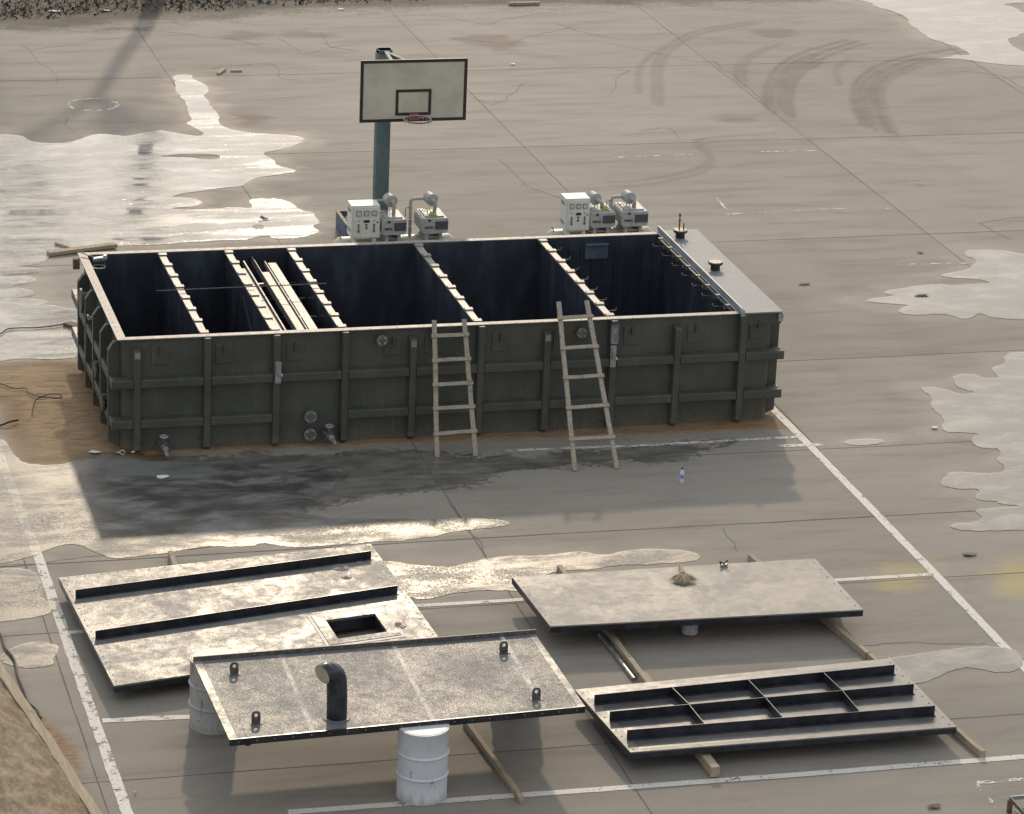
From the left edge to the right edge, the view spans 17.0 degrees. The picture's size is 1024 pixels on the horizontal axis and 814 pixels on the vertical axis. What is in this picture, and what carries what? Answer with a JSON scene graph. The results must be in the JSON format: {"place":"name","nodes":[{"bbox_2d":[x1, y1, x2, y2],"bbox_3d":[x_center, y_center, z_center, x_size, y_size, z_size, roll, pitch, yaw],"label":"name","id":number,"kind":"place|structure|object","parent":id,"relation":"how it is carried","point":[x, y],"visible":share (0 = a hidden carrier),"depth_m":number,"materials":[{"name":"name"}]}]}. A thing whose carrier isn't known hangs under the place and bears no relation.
{"place":"outdoors","nodes":[
{"label":"outdoors","id":0,"kind":"place"},
{"bbox_2d":[0,0,1023,813],"bbox_3d":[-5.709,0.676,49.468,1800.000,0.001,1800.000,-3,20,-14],"label":"ground","id":1,"kind":"structure","parent":0,"point":[848,94],"depth_m":53.28,"materials":[{"name":"concrete"}]},
{"bbox_2d":[0,419,18,425],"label":"cable","id":2,"kind":"object","parent":1,"relation":"on","point":[7,422],"visible":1,"depth_m":50.37,"materials":[{"name":"black rubber"}]},
{"bbox_2d":[0,632,41,718],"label":"cable","id":3,"kind":"object","parent":1,"relation":"on","point":[18,676],"visible":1,"depth_m":41.90,"materials":[{"name":"black rubber"}]},
{"bbox_2d":[0,383,61,414],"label":"cable","id":4,"kind":"object","parent":1,"relation":"on","point":[43,396],"visible":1,"depth_m":51.63,"materials":[{"name":"black rubber"}]},
{"bbox_2d":[0,680,88,813],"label":"sand heap","id":5,"kind":"object","parent":1,"relation":"on","point":[34,779],"visible":1,"depth_m":38.88,"materials":[{"name":"brown sand"}]},
{"bbox_2d":[0,661,101,813],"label":"long plank","id":6,"kind":"object","parent":1,"relation":"on","point":[38,726],"visible":1,"depth_m":40.11,"materials":[{"name":"brown wood"}]},
{"bbox_2d":[0,446,132,813],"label":"court line","id":7,"kind":"object","parent":1,"relation":"on","point":[121,794],"visible":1,"depth_m":42.89,"materials":[{"name":"white paint"}]},
{"bbox_2d":[46,242,117,255],"bbox_3d":[-7.383,-2.713,58.715,1.247,0.077,0.158,-8,22,-27],"label":"timber plank","id":8,"kind":"object","parent":1,"relation":"on","point":[101,246],"visible":1,"depth_m":58.67,"materials":[{"name":"beige wood"}]},
{"bbox_2d":[67,98,118,110],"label":"court line","id":9,"kind":"object","parent":1,"relation":"on","point":[97,98],"visible":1,"depth_m":68.08,"materials":[{"name":"white paint"}]},
{"bbox_2d":[102,715,188,722],"bbox_3d":[-4.068,3.723,41.023,1.690,0.001,0.139,-2,20,-11],"label":"court line","id":10,"kind":"object","parent":1,"relation":"on","point":[148,718],"visible":0.62,"depth_m":40.96,"materials":[{"name":"white paint"}]},
{"bbox_2d":[0,76,319,358],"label":"puddle","id":11,"kind":"object","parent":1,"relation":"on","point":[6,317],"visible":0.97,"depth_m":61.84,"materials":[{"name":"liquid"}]},
{"bbox_2d":[0,324,62,333],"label":"cable","id":12,"kind":"object","parent":11,"relation":"on","point":[29,327],"visible":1,"depth_m":54.63,"materials":[{"name":"black rubber"}]},
{"bbox_2d":[54,242,69,247],"bbox_3d":[-7.733,-2.784,58.934,0.429,0.035,0.047,18,25,38],"label":"wood stick","id":13,"kind":"object","parent":11,"relation":"on","point":[62,245],"visible":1,"depth_m":58.94,"materials":[{"name":"beige wood"}]},
{"bbox_2d":[63,321,76,328],"bbox_3d":[-7.042,-1.309,54.825,0.307,0.069,0.160,18,25,38],"label":"metal channel","id":14,"kind":"object","parent":11,"relation":"on","point":[69,324],"visible":0.61,"depth_m":54.81,"materials":[{"name":"metal"}]},
{"bbox_2d":[157,475,168,478],"bbox_3d":[-4.966,0.986,48.612,0.184,0.017,0.122,-11,24,-34],"label":"scrap","id":15,"kind":"object","parent":1,"relation":"on","point":[161,476],"visible":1,"depth_m":48.59,"materials":[{"name":"white paper"}]},
{"bbox_2d":[168,551,177,564],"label":"timber beam","id":16,"kind":"structure","parent":1,"relation":"on","point":[172,558],"depth_m":45.55,"materials":[{"name":"beige wood"}]},
{"bbox_2d":[117,458,266,539],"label":"puddle","id":17,"kind":"object","parent":1,"relation":"on","point":[137,468],"visible":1,"depth_m":48.86,"materials":[{"name":"liquid"}]},
{"bbox_2d":[0,0,417,18],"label":"weeds","id":18,"kind":"object","parent":1,"relation":"on","point":[11,12],"visible":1,"depth_m":76.30,"materials":[{"name":"plant"}]},
{"bbox_2d":[188,648,234,735],"bbox_3d":[-3.548,3.390,40.714,0.610,0.884,0.610,-3,20,-14],"label":"steel drum","id":19,"kind":"object","parent":1,"relation":"on","point":[204,719],"visible":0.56,"depth_m":40.55,"materials":[{"name":"grey paint"}]},
{"bbox_2d":[217,68,225,74],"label":"wood stick","id":20,"kind":"object","parent":1,"relation":"on","point":[220,71],"visible":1,"depth_m":70.95,"materials":[{"name":"beige wood"}]},
{"bbox_2d":[336,210,348,235],"bbox_3d":[-2.715,-3.197,60.306,0.632,0.328,0.908,-3,20,-14],"label":"blue box","id":21,"kind":"object","parent":1,"relation":"on","point":[341,221],"visible":0.26,"depth_m":60.31,"materials":[{"name":"paint"}]},
{"bbox_2d":[359,47,467,209],"bbox_3d":[-2.082,-4.031,57.296,1.638,3.942,2.284,-14,25,-38],"label":"basketball stand","id":22,"kind":"object","parent":1,"relation":"on","point":[395,88],"visible":0.97,"depth_m":56.40,"materials":[{"name":"teal paint"}]},
{"bbox_2d":[396,724,449,805],"bbox_3d":[-1.024,4.045,39.154,0.610,0.884,0.610,-3,20,-14],"label":"steel drum","id":23,"kind":"object","parent":1,"relation":"on","point":[422,771],"visible":1,"depth_m":38.93,"materials":[{"name":"white paint"}]},
{"bbox_2d":[193,629,584,745],"bbox_3d":[-1.439,2.991,39.821,4.244,0.934,2.384,-3,20,-14],"label":"tank cover","id":24,"kind":"object","parent":23,"relation":"on","point":[258,697],"visible":1,"depth_m":39.81,"materials":[{"name":"metal"}]},
{"bbox_2d":[71,213,783,457],"bbox_3d":[-1.347,-1.226,52.147,10.230,2.141,4.757,-3,20,-14],"label":"open tank","id":25,"kind":"object","parent":1,"relation":"on","point":[686,322],"visible":0.99,"depth_m":51.23,"materials":[{"name":"metal"}]},
{"bbox_2d":[81,252,106,268],"bbox_3d":[-6.444,-2.250,52.557,0.437,0.190,0.229,5,20,8],"label":"hand winch","id":26,"kind":"object","parent":25,"relation":"hanging from","point":[100,258],"visible":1,"depth_m":52.52,"materials":[{"name":"metal"}]},
{"bbox_2d":[157,283,325,290],"bbox_3d":[-4.061,-1.804,51.392,2.586,0.032,0.061,-3,20,-15],"label":"thin rod","id":27,"kind":"object","parent":25,"relation":"on","point":[241,287],"visible":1,"depth_m":51.41,"materials":[{"name":"metal"}]},
{"bbox_2d":[333,191,453,242],"bbox_3d":[-1.987,-2.989,58.266,2.149,1.340,0.652,-3,20,-14],"label":"vacuum pump set","id":28,"kind":"object","parent":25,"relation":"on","point":[369,221],"visible":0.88,"depth_m":58.01,"materials":[{"name":"white metal"}]},
{"bbox_2d":[545,190,652,235],"bbox_3d":[1.542,-3.121,59.184,1.954,1.253,0.652,-3,20,-14],"label":"vacuum pump set","id":29,"kind":"object","parent":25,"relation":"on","point":[582,213],"visible":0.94,"depth_m":58.90,"materials":[{"name":"white metal"}]},
{"bbox_2d":[431,319,477,456],"bbox_3d":[-0.876,-0.275,49.977,0.651,1.845,0.890,-3,20,-14],"label":"wooden ladder","id":30,"kind":"object","parent":1,"relation":"on","point":[468,382],"visible":1,"depth_m":49.96,"materials":[{"name":"grey wood"}]},
{"bbox_2d":[463,724,523,802],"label":"timber beam","id":31,"kind":"structure","parent":1,"relation":"on","point":[495,763],"depth_m":40.03,"materials":[{"name":"brown wood"}]},
{"bbox_2d":[63,573,932,633],"bbox_3d":[-0.003,2.543,44.840,11.780,0.001,0.214,-3,20,-15],"label":"court line","id":32,"kind":"object","parent":1,"relation":"on","point":[522,599],"visible":0.26,"depth_m":44.86,"materials":[{"name":"white paint"}]},
{"bbox_2d":[0,0,1023,813],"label":"slab joints","id":33,"kind":"object","parent":1,"relation":"on","point":[470,466],"visible":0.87,"depth_m":48.32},
{"bbox_2d":[508,1,539,4],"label":"wood stick","id":34,"kind":"object","parent":1,"relation":"on","point":[524,3],"visible":1,"depth_m":78.02,"materials":[{"name":"beige wood"}]},
{"bbox_2d":[556,300,618,470],"bbox_3d":[1.032,-0.324,50.117,0.716,2.005,1.886,-3,20,-14],"label":"wooden ladder","id":35,"kind":"object","parent":1,"relation":"on","point":[599,375],"visible":1,"depth_m":50.10,"materials":[{"name":"grey wood"}]},
{"bbox_2d":[557,565,642,677],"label":"timber beam","id":36,"kind":"structure","parent":1,"relation":"on","point":[623,652],"depth_m":43.33,"materials":[{"name":"beige wood"}]},
{"bbox_2d":[598,633,635,680],"bbox_3d":[1.323,3.154,43.191,0.055,0.055,1.429,-3,20,-16],"label":"steel tube","id":37,"kind":"object","parent":1,"relation":"on","point":[617,657],"visible":1,"depth_m":43.13,"materials":[{"name":"silver metal"}]},
{"bbox_2d":[288,754,1023,813],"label":"court line","id":38,"kind":"object","parent":1,"relation":"on","point":[639,786],"visible":1,"depth_m":39.83,"materials":[{"name":"white paint"}]},
{"bbox_2d":[508,436,803,450],"bbox_3d":[2.144,0.549,50.733,4.600,0.001,0.149,-3,20,-14],"label":"court line","id":39,"kind":"object","parent":1,"relation":"on","point":[656,444],"visible":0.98,"depth_m":50.75,"materials":[{"name":"white paint"}]},
{"bbox_2d":[638,672,719,776],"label":"timber beam","id":40,"kind":"structure","parent":1,"relation":"on","point":[709,764],"depth_m":40.23,"materials":[{"name":"brown wood"}]},
{"bbox_2d":[575,658,956,758],"bbox_3d":[3.022,3.585,41.433,4.264,0.210,2.099,-3,20,-14],"label":"tank cover","id":41,"kind":"object","parent":40,"relation":"on","point":[888,698],"visible":1,"depth_m":41.20,"materials":[{"name":"metal"}]},
{"bbox_2d":[679,467,683,483],"bbox_3d":[2.448,0.983,49.206,0.066,0.232,0.066,-3,20,-14],"label":"water bottle","id":42,"kind":"object","parent":1,"relation":"on","point":[681,480],"visible":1,"depth_m":49.18,"materials":[{"name":"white plastic"}]},
{"bbox_2d":[681,625,697,636],"bbox_3d":[2.289,2.801,44.002,0.224,0.259,0.224,-3,20,-14],"label":"paint can","id":43,"kind":"object","parent":1,"relation":"on","point":[690,631],"visible":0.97,"depth_m":43.94,"materials":[{"name":"metal"}]},
{"bbox_2d":[777,443,822,446],"bbox_3d":[4.292,0.568,50.931,0.700,0.001,0.121,-2,20,-12],"label":"court line","id":44,"kind":"object","parent":1,"relation":"on","point":[800,445],"visible":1,"depth_m":50.94,"materials":[{"name":"white paint"}]},
{"bbox_2d":[748,554,869,658],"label":"timber beam","id":45,"kind":"structure","parent":1,"relation":"on","point":[847,638],"depth_m":44.06,"materials":[{"name":"beige wood"}]},
{"bbox_2d":[733,208,890,213],"bbox_3d":[5.503,-3.618,62.922,3.431,0.001,0.189,-3,20,-14],"label":"court line","id":46,"kind":"object","parent":1,"relation":"on","point":[796,210],"visible":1,"depth_m":62.89,"materials":[{"name":"white paint"}]},
{"bbox_2d":[844,438,883,444],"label":"puddle","id":47,"kind":"object","parent":1,"relation":"on","point":[868,441],"visible":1,"depth_m":51.17,"materials":[{"name":"liquid"}]},
{"bbox_2d":[771,406,1023,671],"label":"court line","id":48,"kind":"object","parent":1,"relation":"on","point":[937,576],"visible":0.97,"depth_m":47.54,"materials":[{"name":"white paint"}]},
{"bbox_2d":[867,653,985,757],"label":"timber beam","id":49,"kind":"structure","parent":1,"relation":"on","point":[963,737],"depth_m":41.11,"materials":[{"name":"brown wood"}]},
{"bbox_2d":[928,804,940,807],"bbox_3d":[4.881,4.611,39.505,0.167,0.016,0.092,-3,20,-14],"label":"scrap","id":50,"kind":"object","parent":1,"relation":"on","point":[934,805],"visible":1,"depth_m":39.51,"materials":[{"name":"metal"}]},
{"bbox_2d":[862,0,1023,63],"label":"puddle","id":51,"kind":"object","parent":1,"relation":"on","point":[968,46],"visible":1,"depth_m":77.98,"materials":[{"name":"liquid"}]},
{"bbox_2d":[872,250,1023,318],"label":"puddle","id":52,"kind":"object","parent":1,"relation":"on","point":[919,300],"visible":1,"depth_m":58.47,"materials":[{"name":"liquid"}]},
{"bbox_2d":[902,647,1022,681],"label":"puddle","id":53,"kind":"object","parent":1,"relation":"on","point":[1011,656],"visible":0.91,"depth_m":43.60,"materials":[{"name":"liquid"}]},
{"bbox_2d":[962,552,976,555],"bbox_3d":[6.300,2.018,47.014,0.214,0.018,0.121,-3,20,-14],"label":"scrap","id":54,"kind":"object","parent":1,"relation":"on","point":[971,553],"visible":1,"depth_m":47.00,"materials":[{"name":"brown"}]},
{"bbox_2d":[923,353,1023,448],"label":"puddle","id":55,"kind":"object","parent":1,"relation":"on","point":[978,420],"visible":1,"depth_m":52.63,"materials":[{"name":"liquid"}]},
{"bbox_2d":[947,443,1023,530],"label":"puddle","id":56,"kind":"object","parent":1,"relation":"on","point":[1007,520],"visible":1,"depth_m":49.46,"materials":[{"name":"liquid"}]},
{"bbox_2d":[977,778,1023,783],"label":"court line","id":57,"kind":"object","parent":1,"relation":"on","point":[982,782],"visible":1,"depth_m":40.24,"materials":[{"name":"white paint"}]},
{"bbox_2d":[1006,795,1023,813],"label":"iron frame","id":58,"kind":"object","parent":1,"relation":"on","point":[1011,802],"visible":1,"depth_m":39.41,"materials":[{"name":"metal"}]},
{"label":"timber beam","id":59,"kind":"object","parent":1,"relation":"on","visible":0},
{"bbox_2d":[59,544,437,692],"bbox_3d":[-3.353,2.627,43.591,4.508,0.280,3.494,-5,21,-21],"label":"tank cover","id":60,"kind":"object","parent":59,"relation":"on","point":[142,628],"visible":1,"depth_m":43.63,"materials":[{"name":"metal"}]},
{"bbox_2d":[719,560,727,566],"bbox_3d":[2.804,2.071,45.290,0.124,0.094,0.040,-6,21,-23],"label":"clamp","id":61,"kind":"object","parent":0,"point":[724,564],"visible":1,"depth_m":45.28,"materials":[{"name":"metal"}]},
{"bbox_3d":[4.189,2.523,45.013,0.224,0.259,0.224,-3,20,-14],"label":"paint can","id":62,"kind":"object","parent":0,"visible":0},
{"bbox_2d":[512,558,862,632],"bbox_3d":[2.265,2.459,44.408,4.225,0.101,1.786,-3,20,-14],"label":"tank cover","id":63,"kind":"object","parent":62,"relation":"on","point":[796,589],"visible":1,"depth_m":44.28,"materials":[{"name":"metal"}]},
{"bbox_2d":[669,564,697,584],"bbox_3d":[2.300,2.196,44.884,0.404,0.096,0.670,8,20,16],"label":"straw brush","id":64,"kind":"object","parent":63,"relation":"on","point":[682,576],"visible":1,"depth_m":44.73,"materials":[{"name":"beige wicker"}]}
]}

